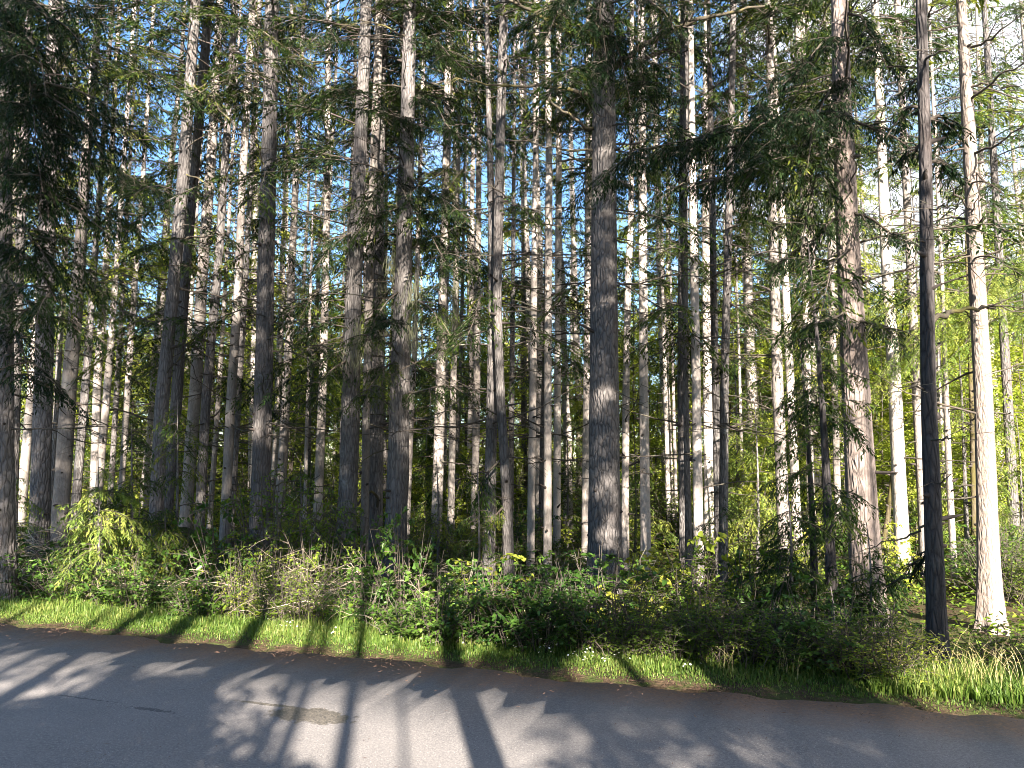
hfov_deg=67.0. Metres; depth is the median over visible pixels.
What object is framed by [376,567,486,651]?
shrub
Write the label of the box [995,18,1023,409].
fir tree
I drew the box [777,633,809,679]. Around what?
tall grass tuft
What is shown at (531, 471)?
hemlock tree
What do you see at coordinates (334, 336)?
understory tree
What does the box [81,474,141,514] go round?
shrub
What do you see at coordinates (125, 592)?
shrub
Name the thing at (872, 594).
hemlock sapling
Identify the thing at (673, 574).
shrub
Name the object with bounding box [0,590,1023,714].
grass
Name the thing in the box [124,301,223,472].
understory tree
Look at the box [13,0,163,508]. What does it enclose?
fir tree
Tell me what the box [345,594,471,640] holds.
shrub
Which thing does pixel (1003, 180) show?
fir tree
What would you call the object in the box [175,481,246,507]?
shrub
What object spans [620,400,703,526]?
understory tree
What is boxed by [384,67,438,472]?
hemlock tree
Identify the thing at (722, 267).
fir tree
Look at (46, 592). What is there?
shrub
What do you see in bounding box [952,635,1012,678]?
tall grass tuft
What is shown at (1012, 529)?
shrub
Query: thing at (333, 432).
hemlock tree
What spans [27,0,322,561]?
fir tree
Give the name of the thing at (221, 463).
understory tree
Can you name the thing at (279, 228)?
hemlock tree
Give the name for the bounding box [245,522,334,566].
shrub
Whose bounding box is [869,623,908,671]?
tall grass tuft
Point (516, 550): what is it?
shrub
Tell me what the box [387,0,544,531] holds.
hemlock tree
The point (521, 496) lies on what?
shrub
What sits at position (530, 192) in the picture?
fir tree
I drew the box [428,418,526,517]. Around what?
understory tree
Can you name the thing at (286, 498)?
shrub
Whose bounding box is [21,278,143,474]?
understory tree
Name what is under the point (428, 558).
shrub
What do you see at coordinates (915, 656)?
tall grass tuft
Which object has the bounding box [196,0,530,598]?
fir tree
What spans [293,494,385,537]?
shrub
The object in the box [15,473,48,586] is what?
hemlock sapling
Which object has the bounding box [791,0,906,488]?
fir tree
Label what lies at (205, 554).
shrub
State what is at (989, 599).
fir tree
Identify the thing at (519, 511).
shrub
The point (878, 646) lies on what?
tall grass tuft
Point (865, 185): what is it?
fir tree
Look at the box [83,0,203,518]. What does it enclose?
hemlock tree
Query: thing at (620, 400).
understory tree
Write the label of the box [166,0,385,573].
fir tree
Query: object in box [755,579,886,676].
shrub
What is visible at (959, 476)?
understory tree
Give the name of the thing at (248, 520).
shrub
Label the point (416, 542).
shrub
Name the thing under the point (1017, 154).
fir tree
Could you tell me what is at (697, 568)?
hemlock sapling
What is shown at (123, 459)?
hemlock tree
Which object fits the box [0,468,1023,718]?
forest floor
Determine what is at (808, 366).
hemlock tree
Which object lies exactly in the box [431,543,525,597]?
shrub
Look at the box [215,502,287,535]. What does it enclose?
shrub
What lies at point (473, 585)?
shrub
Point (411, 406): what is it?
hemlock tree
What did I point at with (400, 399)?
fir tree
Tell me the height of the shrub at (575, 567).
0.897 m
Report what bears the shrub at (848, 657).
on the forest floor
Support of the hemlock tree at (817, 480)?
on the forest floor
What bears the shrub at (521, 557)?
on the forest floor
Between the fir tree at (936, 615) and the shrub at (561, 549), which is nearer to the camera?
the fir tree at (936, 615)
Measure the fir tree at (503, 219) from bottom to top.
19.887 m
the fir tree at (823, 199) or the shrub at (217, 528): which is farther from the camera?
the fir tree at (823, 199)
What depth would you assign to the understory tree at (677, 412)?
36.01 m
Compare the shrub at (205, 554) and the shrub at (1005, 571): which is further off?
the shrub at (1005, 571)
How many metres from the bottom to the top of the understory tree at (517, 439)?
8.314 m
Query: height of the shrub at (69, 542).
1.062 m
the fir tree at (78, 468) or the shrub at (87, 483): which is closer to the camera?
the fir tree at (78, 468)
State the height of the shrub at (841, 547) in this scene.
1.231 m
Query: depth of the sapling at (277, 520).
9.39 m
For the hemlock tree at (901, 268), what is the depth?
46.99 m
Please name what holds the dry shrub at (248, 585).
on the forest floor
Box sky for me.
[0,0,1023,466]
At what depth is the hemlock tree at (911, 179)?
51.32 m
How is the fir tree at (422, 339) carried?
on the forest floor
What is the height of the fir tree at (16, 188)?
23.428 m
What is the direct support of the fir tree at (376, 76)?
on the forest floor
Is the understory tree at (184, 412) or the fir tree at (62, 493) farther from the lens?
the understory tree at (184, 412)
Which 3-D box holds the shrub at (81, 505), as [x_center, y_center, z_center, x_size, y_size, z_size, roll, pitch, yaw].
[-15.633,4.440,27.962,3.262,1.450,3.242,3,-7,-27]
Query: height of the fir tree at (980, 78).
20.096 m
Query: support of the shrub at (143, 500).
on the forest floor
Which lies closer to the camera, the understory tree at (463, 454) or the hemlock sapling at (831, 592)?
the hemlock sapling at (831, 592)
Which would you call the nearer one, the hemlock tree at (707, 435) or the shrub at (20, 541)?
the shrub at (20, 541)
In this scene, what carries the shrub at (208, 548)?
on the forest floor
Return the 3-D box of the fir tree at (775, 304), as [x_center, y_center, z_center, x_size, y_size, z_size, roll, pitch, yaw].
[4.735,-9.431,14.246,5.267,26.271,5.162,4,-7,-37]
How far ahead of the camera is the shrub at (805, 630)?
7.09 m
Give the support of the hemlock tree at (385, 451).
on the forest floor
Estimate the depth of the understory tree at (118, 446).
35.95 m
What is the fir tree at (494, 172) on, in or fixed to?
on the forest floor
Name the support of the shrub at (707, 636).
on the forest floor
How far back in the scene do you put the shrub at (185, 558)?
10.35 m
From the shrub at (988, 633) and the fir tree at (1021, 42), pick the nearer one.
the shrub at (988, 633)
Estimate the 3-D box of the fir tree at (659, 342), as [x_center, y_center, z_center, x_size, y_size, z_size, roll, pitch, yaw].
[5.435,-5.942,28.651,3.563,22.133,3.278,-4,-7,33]
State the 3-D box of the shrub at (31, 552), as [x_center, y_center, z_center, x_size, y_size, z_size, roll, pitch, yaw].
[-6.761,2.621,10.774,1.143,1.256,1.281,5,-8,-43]
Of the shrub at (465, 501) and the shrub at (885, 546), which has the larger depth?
the shrub at (465, 501)
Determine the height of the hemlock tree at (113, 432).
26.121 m
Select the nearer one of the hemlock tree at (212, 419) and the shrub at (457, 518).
the shrub at (457, 518)
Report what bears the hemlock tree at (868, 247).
on the forest floor
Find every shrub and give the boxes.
[0,527,49,590]
[0,560,74,601]
[1,549,118,605]
[16,518,85,595]
[16,527,79,597]
[18,518,90,552]
[23,532,114,600]
[44,542,158,605]
[69,528,118,555]
[70,489,104,516]
[71,513,157,580]
[72,460,130,496]
[76,567,154,602]
[80,496,205,562]
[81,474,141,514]
[95,556,182,610]
[102,493,179,532]
[111,513,211,588]
[120,572,195,610]
[121,574,199,614]
[125,463,221,505]
[126,477,195,513]
[126,547,213,573]
[147,577,250,617]
[162,478,302,616]
[171,490,388,622]
[173,492,235,525]
[173,494,240,537]
[173,497,248,535]
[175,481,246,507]
[177,523,238,575]
[178,566,232,611]
[189,565,333,615]
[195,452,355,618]
[203,529,274,619]
[204,517,248,580]
[205,521,218,544]
[206,541,314,580]
[207,464,247,502]
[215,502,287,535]
[216,456,289,511]
[219,497,289,551]
[228,516,442,626]
[233,543,324,620]
[240,558,363,625]
[241,475,294,527]
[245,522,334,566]
[246,478,325,535]
[247,470,378,622]
[271,480,337,519]
[273,503,359,548]
[278,504,359,558]
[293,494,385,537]
[295,510,423,622]
[304,586,391,625]
[316,569,421,627]
[336,491,430,523]
[342,494,470,627]
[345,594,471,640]
[358,492,416,535]
[358,529,449,571]
[365,552,521,643]
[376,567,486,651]
[383,501,454,555]
[407,544,453,588]
[409,511,482,569]
[411,486,482,539]
[412,556,549,644]
[413,479,501,542]
[413,556,486,614]
[415,553,534,636]
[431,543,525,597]
[445,539,544,584]
[447,559,568,650]
[451,522,517,557]
[454,499,552,556]
[455,517,499,547]
[460,488,527,539]
[463,521,552,572]
[466,533,552,558]
[468,562,596,652]
[496,463,552,509]
[496,502,570,576]
[497,463,581,517]
[497,497,526,530]
[500,556,618,646]
[509,589,557,645]
[519,532,587,575]
[523,513,580,554]
[525,536,680,648]
[525,550,631,593]
[534,549,627,654]
[541,577,704,666]
[559,589,705,662]
[561,477,581,520]
[573,477,663,525]
[573,548,691,598]
[586,559,693,653]
[606,551,670,611]
[607,602,734,665]
[617,534,756,658]
[620,466,691,515]
[620,469,673,533]
[620,481,678,533]
[629,519,678,550]
[632,489,703,547]
[650,531,770,660]
[653,561,760,666]
[654,585,831,672]
[658,529,735,576]
[661,545,741,569]
[663,507,755,544]
[682,529,838,659]
[704,599,874,675]
[729,603,923,669]
[731,500,807,568]
[743,530,839,596]
[748,496,844,555]
[754,530,824,583]
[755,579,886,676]
[758,595,954,669]
[759,522,842,585]
[760,512,893,567]
[769,598,958,687]
[799,551,919,584]
[802,515,847,561]
[806,601,959,691]
[837,627,974,669]
[838,522,913,555]
[842,490,911,523]
[879,517,967,562]
[880,520,922,592]
[880,526,918,559]
[882,489,961,549]
[890,624,1023,675]
[944,538,1020,595]
[945,521,1023,607]
[945,536,1018,575]
[947,518,1023,562]
[953,620,1023,673]
[959,518,1023,583]
[1001,524,1023,568]
[1001,542,1023,605]
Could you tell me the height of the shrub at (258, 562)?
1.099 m
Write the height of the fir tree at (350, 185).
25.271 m
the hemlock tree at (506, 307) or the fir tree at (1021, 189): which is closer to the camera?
the fir tree at (1021, 189)
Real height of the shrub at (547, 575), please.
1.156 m
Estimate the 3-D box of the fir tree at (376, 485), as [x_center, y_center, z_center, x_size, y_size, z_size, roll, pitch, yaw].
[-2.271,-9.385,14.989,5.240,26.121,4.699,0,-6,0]
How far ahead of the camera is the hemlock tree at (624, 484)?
14.12 m
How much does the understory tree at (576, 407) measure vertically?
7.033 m
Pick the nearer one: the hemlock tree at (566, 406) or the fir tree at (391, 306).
the hemlock tree at (566, 406)
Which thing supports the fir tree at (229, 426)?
on the forest floor
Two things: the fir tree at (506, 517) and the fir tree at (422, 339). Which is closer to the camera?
the fir tree at (506, 517)
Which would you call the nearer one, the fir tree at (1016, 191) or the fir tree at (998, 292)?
the fir tree at (998, 292)
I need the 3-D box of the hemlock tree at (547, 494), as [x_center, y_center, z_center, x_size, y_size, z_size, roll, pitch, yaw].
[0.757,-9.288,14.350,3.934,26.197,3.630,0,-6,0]
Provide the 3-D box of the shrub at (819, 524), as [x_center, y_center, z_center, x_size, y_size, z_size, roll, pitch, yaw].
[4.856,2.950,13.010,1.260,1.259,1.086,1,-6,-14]
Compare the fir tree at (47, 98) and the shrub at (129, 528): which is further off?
the shrub at (129, 528)
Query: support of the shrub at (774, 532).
on the forest floor
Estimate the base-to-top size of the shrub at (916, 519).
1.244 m
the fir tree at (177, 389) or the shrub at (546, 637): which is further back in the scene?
the fir tree at (177, 389)
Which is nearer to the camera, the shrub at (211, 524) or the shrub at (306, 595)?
the shrub at (306, 595)
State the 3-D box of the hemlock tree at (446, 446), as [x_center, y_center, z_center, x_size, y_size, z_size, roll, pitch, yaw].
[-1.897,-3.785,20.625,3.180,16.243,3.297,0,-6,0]
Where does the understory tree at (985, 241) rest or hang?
on the forest floor
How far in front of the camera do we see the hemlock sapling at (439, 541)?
11.43 m
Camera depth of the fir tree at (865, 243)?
36.40 m
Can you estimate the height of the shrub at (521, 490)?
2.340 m
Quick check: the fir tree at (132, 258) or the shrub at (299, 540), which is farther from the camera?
the fir tree at (132, 258)
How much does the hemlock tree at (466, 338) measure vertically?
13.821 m
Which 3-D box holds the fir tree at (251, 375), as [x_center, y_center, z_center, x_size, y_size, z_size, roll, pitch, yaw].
[-9.520,-8.851,30.124,4.489,28.457,4.445,-3,-6,24]
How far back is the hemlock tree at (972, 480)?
14.92 m
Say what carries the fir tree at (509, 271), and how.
on the forest floor
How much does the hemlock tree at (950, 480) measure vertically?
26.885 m
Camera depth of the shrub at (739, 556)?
7.56 m
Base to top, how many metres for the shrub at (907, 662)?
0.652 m
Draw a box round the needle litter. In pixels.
[0,618,1021,767]
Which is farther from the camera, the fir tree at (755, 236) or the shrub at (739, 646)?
the fir tree at (755, 236)
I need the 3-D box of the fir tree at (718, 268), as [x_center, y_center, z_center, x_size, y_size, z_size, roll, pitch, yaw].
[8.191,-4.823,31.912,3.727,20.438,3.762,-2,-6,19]
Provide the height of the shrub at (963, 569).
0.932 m
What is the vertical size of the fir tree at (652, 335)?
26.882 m
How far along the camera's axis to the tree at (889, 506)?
14.81 m
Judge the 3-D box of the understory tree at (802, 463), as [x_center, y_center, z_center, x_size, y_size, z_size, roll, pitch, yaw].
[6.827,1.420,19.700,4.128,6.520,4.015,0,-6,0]
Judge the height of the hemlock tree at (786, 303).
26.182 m
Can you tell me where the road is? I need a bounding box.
[0,623,1023,767]
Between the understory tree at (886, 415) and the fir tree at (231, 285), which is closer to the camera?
the understory tree at (886, 415)
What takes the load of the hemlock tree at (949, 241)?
on the forest floor
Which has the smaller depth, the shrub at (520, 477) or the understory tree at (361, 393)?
the shrub at (520, 477)
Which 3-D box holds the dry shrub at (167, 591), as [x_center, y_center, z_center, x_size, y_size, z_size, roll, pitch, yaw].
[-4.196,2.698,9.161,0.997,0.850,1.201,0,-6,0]
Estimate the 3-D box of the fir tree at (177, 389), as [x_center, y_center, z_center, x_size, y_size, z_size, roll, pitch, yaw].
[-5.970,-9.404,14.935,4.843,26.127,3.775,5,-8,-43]
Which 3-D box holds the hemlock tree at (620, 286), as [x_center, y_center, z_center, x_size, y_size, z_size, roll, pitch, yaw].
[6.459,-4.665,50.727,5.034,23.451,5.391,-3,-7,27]
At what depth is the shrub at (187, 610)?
8.40 m
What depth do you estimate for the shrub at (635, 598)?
7.88 m
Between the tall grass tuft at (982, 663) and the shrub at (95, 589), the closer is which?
the tall grass tuft at (982, 663)
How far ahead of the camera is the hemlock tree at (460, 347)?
22.94 m
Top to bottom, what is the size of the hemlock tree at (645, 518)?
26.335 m
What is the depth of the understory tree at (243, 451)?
29.49 m
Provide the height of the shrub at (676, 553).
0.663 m
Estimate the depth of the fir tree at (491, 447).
12.20 m
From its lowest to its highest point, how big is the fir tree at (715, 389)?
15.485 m
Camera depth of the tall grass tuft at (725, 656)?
5.94 m
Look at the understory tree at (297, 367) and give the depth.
26.77 m
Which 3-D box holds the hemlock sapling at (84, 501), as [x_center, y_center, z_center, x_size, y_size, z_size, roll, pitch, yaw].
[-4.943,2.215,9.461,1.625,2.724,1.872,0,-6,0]
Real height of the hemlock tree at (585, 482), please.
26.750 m
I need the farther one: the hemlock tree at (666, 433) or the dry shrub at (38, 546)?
the hemlock tree at (666, 433)
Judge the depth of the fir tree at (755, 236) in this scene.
25.47 m
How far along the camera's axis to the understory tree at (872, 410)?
28.95 m
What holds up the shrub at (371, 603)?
on the forest floor
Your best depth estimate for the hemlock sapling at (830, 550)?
7.66 m
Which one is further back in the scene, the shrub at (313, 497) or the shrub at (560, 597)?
the shrub at (313, 497)
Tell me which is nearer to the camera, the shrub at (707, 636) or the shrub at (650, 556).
the shrub at (707, 636)
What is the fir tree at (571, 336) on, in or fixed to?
on the forest floor
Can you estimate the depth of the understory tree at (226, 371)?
41.73 m
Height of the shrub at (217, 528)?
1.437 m
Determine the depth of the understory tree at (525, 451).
25.63 m
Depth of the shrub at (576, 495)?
28.03 m
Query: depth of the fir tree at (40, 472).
12.75 m
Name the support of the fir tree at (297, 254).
on the forest floor
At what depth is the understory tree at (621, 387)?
39.66 m
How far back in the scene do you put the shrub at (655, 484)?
26.81 m
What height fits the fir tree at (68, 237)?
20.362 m
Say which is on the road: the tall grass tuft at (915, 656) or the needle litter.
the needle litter
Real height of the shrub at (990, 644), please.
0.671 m
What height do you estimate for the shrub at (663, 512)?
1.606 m
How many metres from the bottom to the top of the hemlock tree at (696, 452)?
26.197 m
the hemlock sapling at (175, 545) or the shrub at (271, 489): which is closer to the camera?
the hemlock sapling at (175, 545)
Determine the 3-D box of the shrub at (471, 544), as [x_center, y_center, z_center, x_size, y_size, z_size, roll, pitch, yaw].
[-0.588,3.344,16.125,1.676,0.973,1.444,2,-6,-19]
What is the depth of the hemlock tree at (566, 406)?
21.85 m
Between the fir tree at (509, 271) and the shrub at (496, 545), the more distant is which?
the fir tree at (509, 271)
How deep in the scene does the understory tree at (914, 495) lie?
17.59 m
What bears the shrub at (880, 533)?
on the forest floor
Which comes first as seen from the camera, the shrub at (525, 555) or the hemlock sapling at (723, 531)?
the hemlock sapling at (723, 531)
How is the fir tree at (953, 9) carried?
on the forest floor
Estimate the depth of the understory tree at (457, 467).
19.66 m
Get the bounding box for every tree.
[0,0,148,601]
[0,0,209,590]
[0,1,162,554]
[12,11,79,391]
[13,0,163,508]
[13,0,171,545]
[13,0,183,552]
[13,0,192,538]
[13,0,192,573]
[13,6,98,493]
[19,19,106,505]
[19,354,89,481]
[19,372,84,495]
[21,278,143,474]
[25,0,234,538]
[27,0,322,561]
[29,0,225,554]
[53,0,314,549]
[53,260,169,492]
[72,0,192,525]
[72,185,117,488]
[77,283,222,475]
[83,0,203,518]
[83,335,145,485]
[83,352,209,511]
[101,0,313,579]
[106,0,295,553]
[111,148,153,454]
[118,0,343,588]
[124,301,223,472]
[127,282,276,485]
[139,0,339,546]
[139,14,230,470]
[141,0,322,528]
[150,111,231,338]
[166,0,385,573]
[171,20,250,493]
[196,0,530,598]
[196,365,300,497]
[200,89,293,492]
[204,317,247,481]
[208,0,312,496]
[210,269,360,515]
[212,5,323,500]
[214,0,433,564]
[214,298,303,467]
[215,202,244,444]
[217,181,278,487]
[218,0,335,497]
[226,0,529,582]
[235,0,348,529]
[239,309,363,485]
[244,2,342,493]
[257,0,554,597]
[272,133,342,518]
[273,124,340,491]
[273,253,363,470]
[275,0,488,567]
[275,409,386,515]
[277,0,349,511]
[286,182,314,487]
[296,0,447,476]
[297,1,398,517]
[298,287,413,494]
[300,208,317,553]
[304,1,428,461]
[314,100,349,487]
[322,0,513,537]
[324,280,342,486]
[333,29,427,506]
[333,360,427,503]
[335,2,470,466]
[340,16,424,481]
[341,0,545,563]
[354,0,617,596]
[360,430,464,511]
[383,0,486,541]
[383,1,527,560]
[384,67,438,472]
[384,243,528,498]
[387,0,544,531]
[387,236,447,499]
[395,0,644,593]
[398,0,530,511]
[411,429,497,545]
[413,202,435,487]
[413,279,517,480]
[414,347,518,509]
[418,333,447,484]
[419,3,487,374]
[423,0,520,512]
[425,2,531,464]
[428,267,484,494]
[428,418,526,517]
[447,0,624,588]
[448,241,484,469]
[450,0,764,612]
[452,0,584,488]
[452,9,584,531]
[458,27,655,567]
[459,139,487,414]
[465,46,519,479]
[465,298,528,471]
[467,0,672,586]
[479,0,697,563]
[479,344,575,510]
[480,238,520,471]
[482,63,561,476]
[485,174,519,423]
[492,11,581,480]
[494,31,566,453]
[502,4,585,533]
[508,381,575,503]
[514,275,520,480]
[518,0,774,581]
[518,341,636,509]
[522,145,583,541]
[527,0,712,570]
[531,7,635,505]
[536,184,553,528]
[552,145,584,489]
[552,286,670,476]
[553,0,1023,634]
[558,0,822,588]
[566,298,659,472]
[571,225,702,483]
[614,0,794,591]
[616,0,751,544]
[617,10,730,529]
[617,15,677,410]
[617,205,632,408]
[618,0,811,555]
[618,0,840,591]
[620,366,692,510]
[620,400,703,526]
[622,0,701,492]
[630,4,716,480]
[630,297,767,487]
[631,3,701,432]
[634,0,956,579]
[637,311,703,476]
[650,354,772,531]
[652,2,826,499]
[660,264,802,484]
[667,122,677,538]
[674,71,740,419]
[688,0,866,552]
[688,1,819,545]
[691,202,737,442]
[701,1,728,580]
[702,170,740,474]
[702,256,828,465]
[703,413,820,557]
[718,5,792,414]
[728,329,843,542]
[731,9,890,525]
[734,187,752,542]
[739,0,919,537]
[748,0,1023,583]
[751,7,841,435]
[756,3,869,487]
[757,313,887,508]
[758,0,877,506]
[769,0,1023,635]
[778,41,865,446]
[784,254,909,500]
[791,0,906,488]
[792,260,966,488]
[795,299,888,466]
[798,427,914,534]
[799,0,1023,668]
[802,345,960,525]
[809,0,1023,587]
[816,46,879,333]
[824,3,905,474]
[831,0,991,575]
[851,13,901,345]
[854,112,883,319]
[855,0,1022,523]
[857,166,878,288]
[861,168,908,330]
[864,290,1020,466]
[865,0,1023,541]
[868,304,1023,519]
[869,232,1021,480]
[871,272,966,508]
[872,417,1006,550]
[880,211,1023,460]
[880,315,904,553]
[882,85,938,315]
[885,381,1023,552]
[893,223,918,406]
[930,0,1023,416]
[930,70,963,305]
[932,0,1023,436]
[933,227,954,548]
[935,188,956,279]
[936,0,1023,515]
[949,379,1023,545]
[953,311,1023,516]
[955,309,1023,507]
[959,0,1023,384]
[961,227,975,572]
[989,69,1023,368]
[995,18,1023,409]
[1002,60,1023,255]
[1003,91,1023,245]
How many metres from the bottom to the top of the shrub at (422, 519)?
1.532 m
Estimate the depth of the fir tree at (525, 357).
26.96 m
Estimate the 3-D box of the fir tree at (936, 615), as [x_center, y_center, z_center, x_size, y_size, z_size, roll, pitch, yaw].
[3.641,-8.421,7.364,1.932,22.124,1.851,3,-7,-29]
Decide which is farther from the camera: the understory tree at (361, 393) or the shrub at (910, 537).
the understory tree at (361, 393)
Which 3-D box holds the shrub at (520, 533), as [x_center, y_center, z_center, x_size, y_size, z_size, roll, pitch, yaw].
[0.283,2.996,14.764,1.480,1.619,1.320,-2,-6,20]
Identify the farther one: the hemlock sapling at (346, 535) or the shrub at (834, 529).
the shrub at (834, 529)
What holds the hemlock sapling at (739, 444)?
on the forest floor
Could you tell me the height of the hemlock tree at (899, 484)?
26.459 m
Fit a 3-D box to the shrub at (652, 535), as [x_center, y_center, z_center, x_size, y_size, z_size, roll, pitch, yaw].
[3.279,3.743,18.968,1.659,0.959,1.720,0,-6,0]
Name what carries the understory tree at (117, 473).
on the forest floor
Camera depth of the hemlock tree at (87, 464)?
22.44 m
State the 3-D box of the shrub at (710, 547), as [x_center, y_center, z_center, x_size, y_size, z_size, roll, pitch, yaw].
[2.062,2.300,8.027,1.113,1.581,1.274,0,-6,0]
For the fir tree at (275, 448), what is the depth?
26.11 m
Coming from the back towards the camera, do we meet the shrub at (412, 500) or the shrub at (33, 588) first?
the shrub at (412, 500)
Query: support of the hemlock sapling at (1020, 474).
on the forest floor
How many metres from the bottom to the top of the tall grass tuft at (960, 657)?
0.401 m
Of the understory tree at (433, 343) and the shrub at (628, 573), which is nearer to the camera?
the shrub at (628, 573)
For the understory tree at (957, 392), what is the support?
on the forest floor
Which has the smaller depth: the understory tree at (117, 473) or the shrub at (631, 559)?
the shrub at (631, 559)
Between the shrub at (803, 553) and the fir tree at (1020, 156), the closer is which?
the shrub at (803, 553)
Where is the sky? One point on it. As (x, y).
(343, 4)
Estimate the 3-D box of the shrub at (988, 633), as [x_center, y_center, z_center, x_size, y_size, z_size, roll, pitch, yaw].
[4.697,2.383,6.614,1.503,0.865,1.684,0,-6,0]
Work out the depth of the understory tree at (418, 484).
25.72 m
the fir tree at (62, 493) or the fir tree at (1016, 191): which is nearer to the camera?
the fir tree at (62, 493)
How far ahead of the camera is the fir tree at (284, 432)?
19.57 m
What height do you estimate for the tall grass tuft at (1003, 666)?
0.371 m
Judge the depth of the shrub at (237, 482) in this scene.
32.69 m
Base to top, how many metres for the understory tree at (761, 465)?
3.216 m
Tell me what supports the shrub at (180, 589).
on the forest floor
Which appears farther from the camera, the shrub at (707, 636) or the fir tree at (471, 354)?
the fir tree at (471, 354)
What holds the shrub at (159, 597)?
on the forest floor
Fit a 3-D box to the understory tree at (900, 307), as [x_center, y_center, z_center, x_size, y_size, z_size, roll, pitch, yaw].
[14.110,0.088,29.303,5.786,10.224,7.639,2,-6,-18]
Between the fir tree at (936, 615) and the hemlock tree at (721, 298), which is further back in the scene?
the hemlock tree at (721, 298)
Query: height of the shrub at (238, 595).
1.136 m
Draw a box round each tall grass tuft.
[706,640,742,674]
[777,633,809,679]
[855,632,897,672]
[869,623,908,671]
[883,639,946,679]
[913,642,945,676]
[929,630,988,683]
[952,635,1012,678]
[953,642,1005,684]
[969,643,1023,692]
[984,644,1023,682]
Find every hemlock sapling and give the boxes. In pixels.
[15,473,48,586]
[43,455,154,607]
[64,424,193,607]
[122,400,241,613]
[129,505,196,607]
[261,463,329,606]
[301,494,375,597]
[400,457,469,602]
[430,470,503,595]
[537,424,581,547]
[620,435,678,562]
[654,526,728,622]
[675,337,790,561]
[695,494,765,622]
[704,398,809,583]
[728,485,843,661]
[751,339,881,625]
[766,245,924,667]
[807,586,871,664]
[826,522,920,655]
[907,322,1023,572]
[966,417,1023,553]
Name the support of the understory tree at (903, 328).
on the forest floor
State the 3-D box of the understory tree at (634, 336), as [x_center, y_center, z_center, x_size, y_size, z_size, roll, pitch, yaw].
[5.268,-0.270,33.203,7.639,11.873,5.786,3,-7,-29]
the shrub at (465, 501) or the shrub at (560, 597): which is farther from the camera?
the shrub at (465, 501)
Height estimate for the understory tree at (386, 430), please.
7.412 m
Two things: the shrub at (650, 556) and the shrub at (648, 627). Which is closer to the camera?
the shrub at (648, 627)
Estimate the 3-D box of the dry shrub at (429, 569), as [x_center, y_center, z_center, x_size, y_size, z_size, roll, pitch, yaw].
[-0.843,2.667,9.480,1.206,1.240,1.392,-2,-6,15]
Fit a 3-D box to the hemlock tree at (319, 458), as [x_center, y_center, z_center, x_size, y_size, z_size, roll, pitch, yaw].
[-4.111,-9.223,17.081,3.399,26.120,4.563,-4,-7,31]
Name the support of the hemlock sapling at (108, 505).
on the forest floor
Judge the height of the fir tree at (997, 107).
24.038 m
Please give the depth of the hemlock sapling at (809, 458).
8.22 m
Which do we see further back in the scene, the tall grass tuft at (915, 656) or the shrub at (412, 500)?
the shrub at (412, 500)
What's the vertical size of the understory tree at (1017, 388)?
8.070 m
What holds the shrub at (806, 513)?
on the forest floor
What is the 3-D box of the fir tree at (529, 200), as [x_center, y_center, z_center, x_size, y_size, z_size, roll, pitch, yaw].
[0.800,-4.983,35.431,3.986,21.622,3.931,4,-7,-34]
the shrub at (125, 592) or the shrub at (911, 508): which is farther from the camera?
the shrub at (911, 508)
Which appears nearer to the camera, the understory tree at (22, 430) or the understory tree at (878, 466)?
the understory tree at (878, 466)
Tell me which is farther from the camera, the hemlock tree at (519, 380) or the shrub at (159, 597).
the hemlock tree at (519, 380)
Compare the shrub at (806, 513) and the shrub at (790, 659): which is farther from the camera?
the shrub at (806, 513)
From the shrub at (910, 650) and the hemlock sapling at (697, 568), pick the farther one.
the hemlock sapling at (697, 568)
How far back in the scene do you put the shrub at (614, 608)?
6.42 m
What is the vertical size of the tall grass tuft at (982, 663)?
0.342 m
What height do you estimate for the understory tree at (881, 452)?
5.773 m
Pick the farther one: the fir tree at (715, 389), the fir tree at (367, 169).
the fir tree at (367, 169)
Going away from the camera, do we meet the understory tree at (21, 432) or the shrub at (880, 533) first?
the shrub at (880, 533)
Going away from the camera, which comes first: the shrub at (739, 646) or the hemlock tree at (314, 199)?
the shrub at (739, 646)
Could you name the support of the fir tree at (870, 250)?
on the forest floor
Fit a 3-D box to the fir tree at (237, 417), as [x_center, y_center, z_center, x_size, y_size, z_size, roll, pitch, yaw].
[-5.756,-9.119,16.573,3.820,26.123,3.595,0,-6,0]
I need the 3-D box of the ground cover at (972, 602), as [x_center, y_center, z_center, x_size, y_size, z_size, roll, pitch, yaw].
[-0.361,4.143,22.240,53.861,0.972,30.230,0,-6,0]
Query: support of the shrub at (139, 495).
on the forest floor
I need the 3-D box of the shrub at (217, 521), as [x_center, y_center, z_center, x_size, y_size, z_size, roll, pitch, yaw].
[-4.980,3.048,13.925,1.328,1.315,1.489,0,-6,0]
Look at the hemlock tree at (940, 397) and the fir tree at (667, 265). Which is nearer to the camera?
the hemlock tree at (940, 397)
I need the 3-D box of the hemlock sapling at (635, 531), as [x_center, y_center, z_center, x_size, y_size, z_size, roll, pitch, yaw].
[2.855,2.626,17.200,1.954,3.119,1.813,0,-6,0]
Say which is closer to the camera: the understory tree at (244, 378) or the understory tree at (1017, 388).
the understory tree at (1017, 388)
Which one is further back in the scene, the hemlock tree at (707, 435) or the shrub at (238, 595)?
the hemlock tree at (707, 435)
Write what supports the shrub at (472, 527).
on the forest floor
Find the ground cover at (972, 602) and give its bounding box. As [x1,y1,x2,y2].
[18,500,1023,677]
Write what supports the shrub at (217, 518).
on the forest floor
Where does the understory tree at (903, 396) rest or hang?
on the forest floor
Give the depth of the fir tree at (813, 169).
25.88 m
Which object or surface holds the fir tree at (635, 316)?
on the forest floor
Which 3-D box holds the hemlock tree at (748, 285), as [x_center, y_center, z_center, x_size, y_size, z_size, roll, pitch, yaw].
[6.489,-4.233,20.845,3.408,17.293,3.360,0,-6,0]

